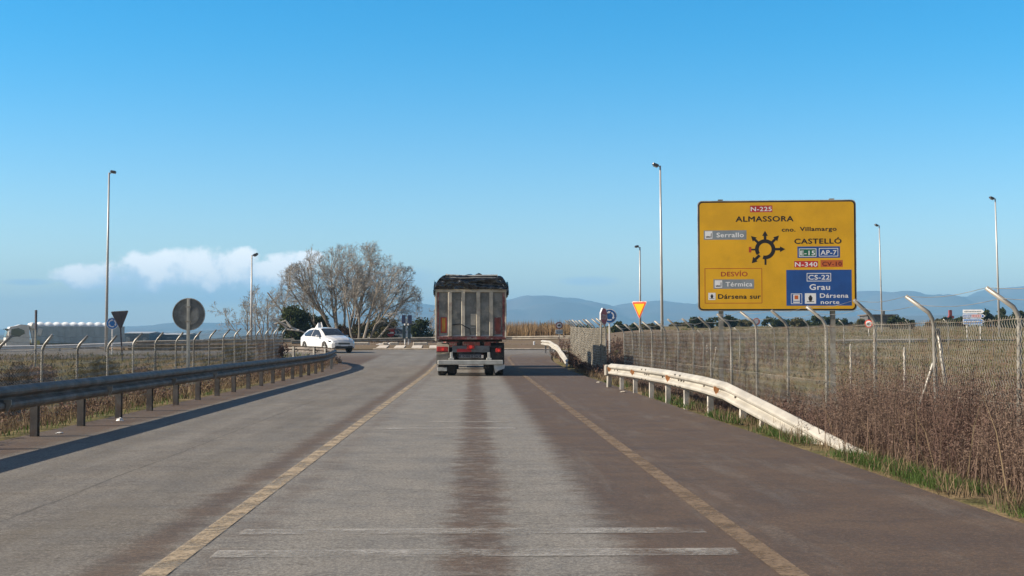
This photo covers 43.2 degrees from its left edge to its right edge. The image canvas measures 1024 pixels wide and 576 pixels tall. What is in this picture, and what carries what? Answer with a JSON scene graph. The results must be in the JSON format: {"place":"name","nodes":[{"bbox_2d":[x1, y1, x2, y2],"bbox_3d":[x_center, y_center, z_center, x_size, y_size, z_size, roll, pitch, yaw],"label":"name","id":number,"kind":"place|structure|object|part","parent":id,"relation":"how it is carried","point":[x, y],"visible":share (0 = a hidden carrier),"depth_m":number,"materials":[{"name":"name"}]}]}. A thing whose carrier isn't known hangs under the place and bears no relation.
{"place":"outdoors","nodes":[
{"label":"outdoors","id":0,"kind":"place"},
{"bbox_2d":[0,333,279,338],"bbox_3d":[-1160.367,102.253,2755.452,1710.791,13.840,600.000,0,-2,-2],"label":"mountain range","id":1,"kind":"structure","parent":0,"point":[214,335],"depth_m":2674.57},
{"bbox_2d":[0,353,341,435],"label":"dry verge grass","id":2,"kind":"structure","parent":0,"point":[184,393],"depth_m":24.75,"materials":[{"name":"plant"}]},
{"bbox_2d":[99,330,762,349],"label":"roundabout island ground","id":3,"kind":"structure","parent":0,"point":[508,344],"depth_m":107.40,"materials":[{"name":"plant"}]},
{"bbox_2d":[136,339,294,344],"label":"guardrail","id":4,"kind":"object","parent":3,"relation":"on","point":[174,341],"visible":0.2,"depth_m":104.55,"materials":[{"name":"grey metal"}]},
{"bbox_2d":[208,290,280,337],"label":"bare tree","id":5,"kind":"object","parent":3,"relation":"on","point":[254,308],"visible":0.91,"depth_m":119.18,"materials":[{"name":"brown plant"}]},
{"bbox_2d":[250,253,257,342],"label":"street lamp","id":6,"kind":"object","parent":3,"relation":"on","point":[255,254],"visible":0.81,"depth_m":105.42,"materials":[{"name":"metal"}]},
{"bbox_2d":[240,283,316,335],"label":"bare tree","id":7,"kind":"object","parent":3,"relation":"on","point":[268,309],"visible":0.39,"depth_m":125.10,"materials":[{"name":"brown plant"}]},
{"bbox_2d":[272,318,311,332],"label":"fallen branch","id":8,"kind":"object","parent":3,"relation":"on","point":[285,325],"visible":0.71,"depth_m":103.48,"materials":[{"name":"grey wood"}]},
{"bbox_2d":[279,305,311,339],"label":"shrub","id":9,"kind":"object","parent":3,"relation":"on","point":[297,317],"visible":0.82,"depth_m":116.69,"materials":[{"name":"green plant"}]},
{"bbox_2d":[303,313,329,334],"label":"shrub","id":10,"kind":"object","parent":3,"relation":"on","point":[319,319],"visible":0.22,"depth_m":125.04,"materials":[{"name":"green plant"}]},
{"bbox_2d":[267,241,423,337],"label":"bare tree","id":11,"kind":"object","parent":3,"relation":"on","point":[311,294],"visible":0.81,"depth_m":120.82,"materials":[{"name":"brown plant"}]},
{"bbox_2d":[340,322,370,337],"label":"shrub","id":12,"kind":"object","parent":3,"relation":"on","point":[345,330],"visible":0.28,"depth_m":121.01,"materials":[{"name":"green plant"}]},
{"bbox_2d":[354,342,368,344],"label":"concrete block","id":13,"kind":"object","parent":3,"relation":"on","point":[361,343],"depth_m":96.48,"materials":[{"name":"white concrete"}]},
{"bbox_2d":[318,260,419,338],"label":"bare tree","id":14,"kind":"object","parent":3,"relation":"on","point":[355,300],"visible":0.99,"depth_m":117.71,"materials":[{"name":"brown plant"}]},
{"bbox_2d":[352,323,390,337],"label":"shrub","id":15,"kind":"object","parent":3,"relation":"on","point":[376,334],"visible":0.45,"depth_m":119.46,"materials":[{"name":"green plant"}]},
{"bbox_2d":[369,316,400,341],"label":"shrub","id":16,"kind":"object","parent":3,"relation":"on","point":[372,324],"visible":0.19,"depth_m":125.24,"materials":[{"name":"green plant"}]},
{"bbox_2d":[211,338,565,344],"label":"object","id":17,"kind":"object","parent":3,"relation":"on","point":[409,342],"visible":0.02,"depth_m":113.12,"materials":[{"name":"grey metal"}]},
{"bbox_2d":[387,328,395,341],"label":"no entry sign","id":18,"kind":"object","parent":3,"relation":"on","point":[391,333],"visible":0.51,"depth_m":120.65,"materials":[{"name":"metal"}]},
{"bbox_2d":[402,315,411,344],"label":"twin board sign","id":19,"kind":"object","parent":3,"relation":"on","point":[404,326],"visible":0.94,"depth_m":98.74,"materials":[{"name":"metal"}]},
{"bbox_2d":[395,308,434,336],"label":"bare tree","id":20,"kind":"object","parent":3,"relation":"on","point":[426,319],"visible":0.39,"depth_m":134.05,"materials":[{"name":"brown plant"}]},
{"bbox_2d":[406,317,433,341],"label":"shrub","id":21,"kind":"object","parent":3,"relation":"on","point":[419,328],"visible":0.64,"depth_m":131.65,"materials":[{"name":"green plant"}]},
{"bbox_2d":[413,342,427,344],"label":"concrete block","id":22,"kind":"object","parent":3,"relation":"on","point":[419,343],"depth_m":97.61,"materials":[{"name":"white concrete"}]},
{"bbox_2d":[291,335,569,343],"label":"guardrail","id":23,"kind":"object","parent":3,"relation":"on","point":[430,339],"visible":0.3,"depth_m":112.85,"materials":[{"name":"metal"}]},
{"bbox_2d":[555,322,562,337],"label":"round sign","id":24,"kind":"object","parent":3,"relation":"on","point":[559,325],"visible":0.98,"depth_m":98.10,"materials":[{"name":"metal"}]},
{"bbox_2d":[635,245,640,300],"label":"street lamp","id":25,"kind":"object","parent":3,"relation":"on","point":[636,246],"visible":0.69,"depth_m":108.93,"materials":[{"name":"metal"}]},
{"bbox_2d":[0,345,1023,575],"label":"road","id":26,"kind":"structure","parent":0,"point":[137,493],"depth_m":10.96,"materials":[{"name":"grey asphalt"}]},
{"bbox_2d":[139,364,435,575],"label":"road marking","id":27,"kind":"object","parent":26,"relation":"on","point":[205,534],"visible":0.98,"depth_m":9.82,"materials":[{"name":"yellow paint"}]},
{"bbox_2d":[301,322,354,352],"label":"car","id":28,"kind":"object","parent":26,"relation":"on","point":[319,335],"visible":0.73,"depth_m":78.72,"materials":[{"name":"white paint"}]},
{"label":"side window","id":29,"kind":"part","parent":28,"relation":"part of","materials":[{"name":"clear glass"}]},
{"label":"side window","id":30,"kind":"part","parent":28,"relation":"part of","materials":[{"name":"black glass"}]},
{"bbox_2d":[388,427,500,428],"bbox_3d":[-0.970,2.018,18.615,2.050,0.001,0.300,0,-2,-2],"label":"road marking","id":31,"kind":"object","parent":26,"relation":"on","point":[465,427],"visible":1,"depth_m":18.67,"materials":[{"name":"white paint"}]},
{"bbox_2d":[244,528,653,534],"bbox_3d":[-0.255,1.629,8.679,3.100,0.001,0.240,0,-2,-2],"label":"road marking","id":32,"kind":"object","parent":26,"relation":"on","point":[598,530],"visible":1,"depth_m":8.69,"materials":[{"name":"white paint"}]},
{"bbox_2d":[373,345,566,349],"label":"apron kerb","id":33,"kind":"structure","parent":26,"relation":"on","point":[401,347],"depth_m":91.36,"materials":[{"name":"grey concrete"}]},
{"bbox_2d":[433,273,508,374],"bbox_3d":[-1.620,1.501,51.051,3.040,3.584,12.708,0,-2,-2],"label":"dump truck","id":34,"kind":"object","parent":26,"relation":"on","point":[470,317],"visible":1,"depth_m":44.95,"materials":[{"name":"grey paint"}]},
{"bbox_2d":[212,548,735,556],"bbox_3d":[-0.209,1.595,7.801,3.160,0.001,0.260,0,-2,-2],"label":"road marking","id":35,"kind":"object","parent":26,"relation":"on","point":[407,551],"visible":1,"depth_m":7.80,"materials":[{"name":"white paint"}]},
{"bbox_2d":[507,352,808,575],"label":"road marking","id":36,"kind":"object","parent":26,"relation":"on","point":[770,555],"visible":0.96,"depth_m":9.82,"materials":[{"name":"yellow paint"}]},
{"bbox_2d":[0,286,1023,334],"bbox_3d":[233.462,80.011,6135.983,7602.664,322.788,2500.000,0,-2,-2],"label":"mountain range","id":37,"kind":"structure","parent":0,"point":[539,309],"depth_m":5747.27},
{"bbox_2d":[0,326,1023,522],"bbox_3d":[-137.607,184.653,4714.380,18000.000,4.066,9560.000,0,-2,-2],"label":"ground","id":38,"kind":"structure","parent":0,"point":[974,500],"depth_m":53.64,"materials":[{"name":"brown plant"}]},
{"bbox_2d":[0,362,35,419],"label":"shrub","id":39,"kind":"object","parent":38,"relation":"on","point":[14,377],"visible":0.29,"depth_m":32.30,"materials":[{"name":"brown plant"}]},
{"bbox_2d":[34,310,36,366],"bbox_3d":[-22.580,2.522,61.316,0.111,2.950,0.111,1,-2,-24],"label":"thin pole","id":40,"kind":"object","parent":38,"relation":"on","point":[35,336],"visible":0.77,"depth_m":61.29,"materials":[{"name":"metal"}]},
{"bbox_2d":[25,362,60,382],"bbox_3d":[-15.229,3.073,41.558,2.150,1.451,1.514,-2,-3,41],"label":"shrub","id":41,"kind":"object","parent":38,"relation":"on","point":[43,373],"visible":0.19,"depth_m":41.17,"materials":[{"name":"brown plant"}]},
{"bbox_2d":[3,322,124,348],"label":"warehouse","id":42,"kind":"structure","parent":38,"relation":"on","point":[79,331],"depth_m":162.26,"materials":[{"name":"white paint"}]},
{"bbox_2d":[11,328,24,336],"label":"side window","id":43,"kind":"structure","parent":42,"relation":"in","point":[18,332],"depth_m":159.76,"materials":[{"name":"glass"}]},
{"bbox_2d":[0,342,135,350],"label":"guardrail","id":44,"kind":"object","parent":38,"relation":"on","point":[17,347],"visible":0.65,"depth_m":100.00,"materials":[{"name":"grey metal"}]},
{"bbox_2d":[67,355,121,379],"bbox_3d":[-16.501,3.400,51.438,2.257,1.522,2.372,0,-2,-2],"label":"shrub","id":45,"kind":"object","parent":38,"relation":"on","point":[113,369],"visible":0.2,"depth_m":51.25,"materials":[{"name":"brown plant"}]},
{"bbox_2d":[104,170,115,351],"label":"street lamp","id":46,"kind":"object","parent":38,"relation":"on","point":[107,285],"visible":0.86,"depth_m":84.34,"materials":[{"name":"metal"}]},
{"bbox_2d":[106,317,117,351],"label":"roundabout sign","id":47,"kind":"object","parent":38,"relation":"on","point":[111,323],"visible":0.78,"depth_m":75.32,"materials":[{"name":"blue metal"}]},
{"bbox_2d":[2,389,225,435],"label":"verge grass","id":48,"kind":"structure","parent":38,"relation":"on","point":[113,412],"depth_m":22.07,"materials":[{"name":"plant"}]},
{"bbox_2d":[111,311,127,360],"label":"give way sign","id":49,"kind":"object","parent":38,"relation":"on","point":[119,317],"visible":0.95,"depth_m":65.40,"materials":[{"name":"grey metal"}]},
{"bbox_2d":[126,363,151,392],"bbox_3d":[-13.033,3.284,45.520,1.103,1.323,1.109,0,-2,-2],"label":"shrub","id":50,"kind":"object","parent":38,"relation":"on","point":[140,371],"visible":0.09,"depth_m":45.48,"materials":[{"name":"brown plant"}]},
{"bbox_2d":[124,332,160,341],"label":"warehouse","id":51,"kind":"structure","parent":38,"relation":"on","point":[131,336],"depth_m":257.78,"materials":[{"name":"grey metal"}]},
{"bbox_2d":[0,327,287,428],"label":"chain link fence","id":52,"kind":"object","parent":38,"relation":"on","point":[209,354],"visible":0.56,"depth_m":36.37,"materials":[{"name":"metal"}]},
{"bbox_2d":[0,345,336,436],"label":"guardrail","id":53,"kind":"object","parent":38,"relation":"on","point":[34,397],"visible":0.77,"depth_m":22.63,"materials":[{"name":"metal"}]},
{"bbox_2d":[161,333,198,339],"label":"warehouse","id":54,"kind":"structure","parent":38,"relation":"on","point":[173,336],"depth_m":267.93,"materials":[{"name":"white metal"}]},
{"bbox_2d":[172,298,204,387],"bbox_3d":[-8.931,1.954,35.668,0.900,3.363,0.099,0,-2,-2],"label":"round sign","id":55,"kind":"object","parent":38,"relation":"on","point":[188,314],"visible":0.98,"depth_m":35.74,"materials":[{"name":"metal"}]},
{"bbox_2d":[220,345,254,363],"bbox_3d":[-12.679,3.313,59.734,1.701,1.402,1.682,0,-2,-2],"label":"shrub","id":56,"kind":"object","parent":38,"relation":"on","point":[235,355],"visible":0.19,"depth_m":59.55,"materials":[{"name":"brown plant"}]},
{"bbox_2d":[255,339,288,360],"bbox_3d":[-11.475,3.177,61.613,1.725,1.508,1.764,0,-2,-2],"label":"shrub","id":57,"kind":"object","parent":38,"relation":"on","point":[281,349],"visible":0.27,"depth_m":61.60,"materials":[{"name":"brown plant"}]},
{"bbox_2d":[389,328,411,341],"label":"car","id":58,"kind":"object","parent":38,"relation":"on","point":[396,333],"visible":0.09,"depth_m":126.49,"materials":[{"name":"white paint"}]},
{"bbox_2d":[0,324,1022,345],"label":"distant scrub","id":59,"kind":"object","parent":38,"relation":"on","point":[629,325],"depth_m":299.83,"materials":[{"name":"green plant"}]},
{"bbox_2d":[506,319,574,335],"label":"reed bed","id":60,"kind":"object","parent":38,"relation":"on","point":[541,329],"visible":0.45,"depth_m":127.28,"materials":[{"name":"beige plant"}]},
{"bbox_2d":[541,340,567,366],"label":"guardrail","id":61,"kind":"object","parent":38,"relation":"on","point":[555,347],"visible":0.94,"depth_m":66.67,"materials":[{"name":"metal"}]},
{"bbox_2d":[565,318,606,368],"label":"concrete wall","id":62,"kind":"structure","parent":38,"relation":"on","point":[585,343],"depth_m":57.04,"materials":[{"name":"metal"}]},
{"bbox_2d":[165,314,1011,333],"bbox_3d":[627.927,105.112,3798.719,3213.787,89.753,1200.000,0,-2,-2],"label":"tree line","id":63,"kind":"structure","parent":38,"relation":"on","point":[920,319],"depth_m":3769.36,"materials":[{"name":"green plant"}]},
{"bbox_2d":[600,308,606,366],"bbox_3d":[3.514,2.289,50.309,0.176,3.016,0.666,-1,-3,26],"label":"stop sign","id":64,"kind":"object","parent":38,"relation":"on","point":[603,315],"visible":0.98,"depth_m":50.30,"materials":[{"name":"metal"}]},
{"bbox_2d":[606,309,616,356],"bbox_3d":[4.535,2.534,60.147,0.675,3.131,0.105,0,-2,2],"label":"roundabout sign","id":65,"kind":"object","parent":38,"relation":"on","point":[611,315],"visible":0.73,"depth_m":60.14,"materials":[{"name":"blue metal"}]},
{"bbox_2d":[610,321,638,332],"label":"shrub","id":66,"kind":"object","parent":38,"relation":"on","point":[615,329],"visible":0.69,"depth_m":149.68,"materials":[{"name":"green plant"}]},
{"bbox_2d":[632,301,646,359],"bbox_3d":[6.045,2.366,61.193,0.732,3.470,0.107,-1,-3,26],"label":"give way sign","id":67,"kind":"object","parent":38,"relation":"on","point":[639,306],"visible":0.89,"depth_m":61.20,"materials":[{"name":"metal"}]},
{"bbox_2d":[641,323,660,329],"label":"shrub","id":68,"kind":"object","parent":38,"relation":"on","point":[655,327],"visible":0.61,"depth_m":159.76,"materials":[{"name":"green plant"}]},
{"bbox_2d":[652,163,663,343],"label":"street lamp","id":69,"kind":"object","parent":38,"relation":"on","point":[656,165],"visible":0.79,"depth_m":84.40,"materials":[{"name":"metal"}]},
{"bbox_2d":[668,322,686,325],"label":"horizon tree","id":70,"kind":"object","parent":38,"relation":"on","point":[679,324],"visible":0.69,"depth_m":200.06,"materials":[{"name":"green plant"}]},
{"bbox_2d":[686,316,714,327],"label":"horizon tree","id":71,"kind":"object","parent":38,"relation":"on","point":[695,321],"visible":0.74,"depth_m":180.53,"materials":[{"name":"green plant"}]},
{"bbox_2d":[550,329,872,379],"bbox_3d":[8.051,3.123,69.698,12.095,2.372,51.415,0,-2,-2],"label":"scrub","id":72,"kind":"object","parent":38,"relation":"on","point":[579,364],"depth_m":58.73,"materials":[{"name":"plant"}]},
{"bbox_2d":[713,314,738,326],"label":"horizon tree","id":73,"kind":"object","parent":38,"relation":"on","point":[733,322],"visible":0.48,"depth_m":189.99,"materials":[{"name":"green plant"}]},
{"bbox_2d":[604,364,873,456],"bbox_3d":[3.258,2.104,24.499,0.337,1.029,20.546,0,-2,-4],"label":"guardrail","id":74,"kind":"object","parent":38,"relation":"on","point":[746,402],"visible":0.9,"depth_m":21.30,"materials":[{"name":"metal"}]},
{"bbox_2d":[736,319,752,326],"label":"horizon tree","id":75,"kind":"object","parent":38,"relation":"on","point":[744,323],"visible":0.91,"depth_m":199.96,"materials":[{"name":"green plant"}]},
{"bbox_2d":[753,318,759,324],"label":"round sign","id":76,"kind":"object","parent":38,"relation":"on","point":[757,321],"visible":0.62,"depth_m":97.56,"materials":[{"name":"grey metal"}]},
{"bbox_2d":[761,316,789,326],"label":"horizon tree","id":77,"kind":"object","parent":38,"relation":"on","point":[773,322],"visible":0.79,"depth_m":190.39,"materials":[{"name":"green plant"}]},
{"bbox_2d":[697,198,856,397],"bbox_3d":[7.016,0.476,34.309,4.140,5.685,0.245,0,-2,5],"label":"direction sign","id":78,"kind":"object","parent":38,"relation":"on","point":[774,255],"visible":1,"depth_m":34.24,"materials":[{"name":"metal"}]},
{"bbox_2d":[573,357,1023,516],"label":"straw stalks","id":79,"kind":"object","parent":38,"relation":"on","point":[645,389],"visible":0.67,"depth_m":13.45,"materials":[{"name":"brown plant"}]},
{"bbox_2d":[789,318,808,327],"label":"horizon tree","id":80,"kind":"object","parent":38,"relation":"on","point":[797,322],"visible":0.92,"depth_m":180.56,"materials":[{"name":"green plant"}]},
{"bbox_2d":[598,334,1023,482],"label":"dry weed heads","id":81,"kind":"object","parent":38,"relation":"on","point":[799,412],"visible":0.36,"depth_m":14.94,"materials":[{"name":"brown plant"}]},
{"bbox_2d":[806,315,829,325],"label":"horizon tree","id":82,"kind":"object","parent":38,"relation":"on","point":[815,320],"visible":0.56,"depth_m":190.70,"materials":[{"name":"green plant"}]},
{"bbox_2d":[613,336,1023,503],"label":"dry weed stems","id":83,"kind":"object","parent":38,"relation":"on","point":[971,473],"visible":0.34,"depth_m":14.07,"materials":[{"name":"brown plant"}]},
{"bbox_2d":[615,286,1023,489],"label":"chain link fence","id":84,"kind":"object","parent":38,"relation":"on","point":[709,333],"visible":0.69,"depth_m":20.95,"materials":[{"name":"metal"}]},
{"bbox_2d":[828,318,853,325],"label":"horizon tree","id":85,"kind":"object","parent":38,"relation":"on","point":[844,321],"visible":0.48,"depth_m":211.10,"materials":[{"name":"green plant"}]},
{"bbox_2d":[849,344,851,391],"bbox_3d":[9.489,2.308,36.230,0.057,1.475,0.058,0,-2,-2],"label":"field stake","id":86,"kind":"object","parent":38,"relation":"on","point":[850,362],"visible":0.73,"depth_m":36.22,"materials":[{"name":"white wood"}]},
{"bbox_2d":[852,318,864,326],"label":"horizon tree","id":87,"kind":"object","parent":38,"relation":"on","point":[860,321],"visible":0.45,"depth_m":191.09,"materials":[{"name":"green plant"}]},
{"bbox_2d":[698,319,1023,375],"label":"fence","id":88,"kind":"object","parent":38,"relation":"on","point":[849,339],"visible":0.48,"depth_m":58.37,"materials":[{"name":"metal"}]},
{"bbox_2d":[865,320,872,332],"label":"speed limit sign","id":89,"kind":"object","parent":38,"relation":"on","point":[867,321],"visible":0.55,"depth_m":118.99,"materials":[{"name":"white metal"}]},
{"bbox_2d":[857,311,897,326],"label":"hut","id":90,"kind":"object","parent":38,"relation":"on","point":[865,317],"visible":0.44,"depth_m":189.63,"materials":[{"name":"glass"}]},
{"bbox_2d":[874,224,882,331],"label":"street lamp","id":91,"kind":"object","parent":38,"relation":"on","point":[876,225],"visible":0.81,"depth_m":142.32,"materials":[{"name":"metal"}]},
{"bbox_2d":[838,339,927,343],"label":"guardrail","id":92,"kind":"object","parent":38,"relation":"on","point":[861,341],"visible":0.53,"depth_m":94.89,"materials":[{"name":"grey metal"}]},
{"bbox_2d":[886,315,905,328],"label":"horizon tree","id":93,"kind":"object","parent":38,"relation":"on","point":[893,319],"visible":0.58,"depth_m":171.30,"materials":[{"name":"green plant"}]},
{"bbox_2d":[903,347,905,382],"bbox_3d":[7.954,1.954,26.187,0.057,1.505,0.058,0,-2,-2],"label":"field stake","id":94,"kind":"object","parent":38,"relation":"on","point":[904,368],"visible":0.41,"depth_m":26.19,"materials":[{"name":"white wood"}]},
{"bbox_2d":[901,317,914,328],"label":"horizon tree","id":95,"kind":"object","parent":38,"relation":"on","point":[910,321],"visible":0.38,"depth_m":173.13,"materials":[{"name":"green plant"}]},
{"bbox_2d":[925,318,943,325],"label":"horizon tree","id":96,"kind":"object","parent":38,"relation":"on","point":[937,321],"visible":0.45,"depth_m":201.36,"materials":[{"name":"green plant"}]},
{"bbox_2d":[941,317,952,325],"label":"horizon tree","id":97,"kind":"object","parent":38,"relation":"on","point":[947,319],"visible":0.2,"depth_m":212.07,"materials":[{"name":"green plant"}]},
{"bbox_2d":[949,316,969,325],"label":"horizon tree","id":98,"kind":"object","parent":38,"relation":"on","point":[960,318],"visible":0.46,"depth_m":201.96,"materials":[{"name":"green plant"}]},
{"bbox_2d":[963,310,984,338],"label":"arrow board sign","id":99,"kind":"object","parent":38,"relation":"on","point":[966,315],"visible":0.77,"depth_m":105.12,"materials":[{"name":"white metal"}]},
{"bbox_2d":[936,339,1014,341],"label":"guardrail","id":100,"kind":"object","parent":38,"relation":"on","point":[970,340],"visible":0.27,"depth_m":99.38,"materials":[{"name":"metal"}]},
{"bbox_2d":[978,308,996,326],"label":"horizon tree","id":101,"kind":"object","parent":38,"relation":"on","point":[987,314],"visible":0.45,"depth_m":191.85,"materials":[{"name":"green plant"}]},
{"bbox_2d":[989,196,1000,336],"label":"street lamp","id":102,"kind":"object","parent":38,"relation":"on","point":[992,198],"visible":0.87,"depth_m":112.38,"materials":[{"name":"metal"}]},
{"bbox_2d":[992,307,1010,327],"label":"horizon tree","id":103,"kind":"object","parent":38,"relation":"on","point":[1003,311],"visible":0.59,"depth_m":186.31,"materials":[{"name":"green plant"}]},
{"bbox_2d":[1005,310,1023,327],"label":"horizon tree","id":104,"kind":"object","parent":38,"relation":"on","point":[1021,313],"visible":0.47,"depth_m":181.51,"materials":[{"name":"green plant"}]},
{"bbox_2d":[0,0,1023,330],"label":"sky","id":105,"kind":"structure","parent":0,"point":[518,141],"materials":[{"name":"blue"}]},
{"bbox_2d":[602,379,1023,518],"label":"roadside grass","id":106,"kind":"structure","parent":0,"point":[918,475],"depth_m":13.08,"materials":[{"name":"green plant"}]},
{"bbox_2d":[947,310,953,318],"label":"red mast","id":107,"kind":"object","parent":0,"point":[950,314],"visible":0.6,"depth_m":232.14,"materials":[{"name":"red metal"}]}
]}

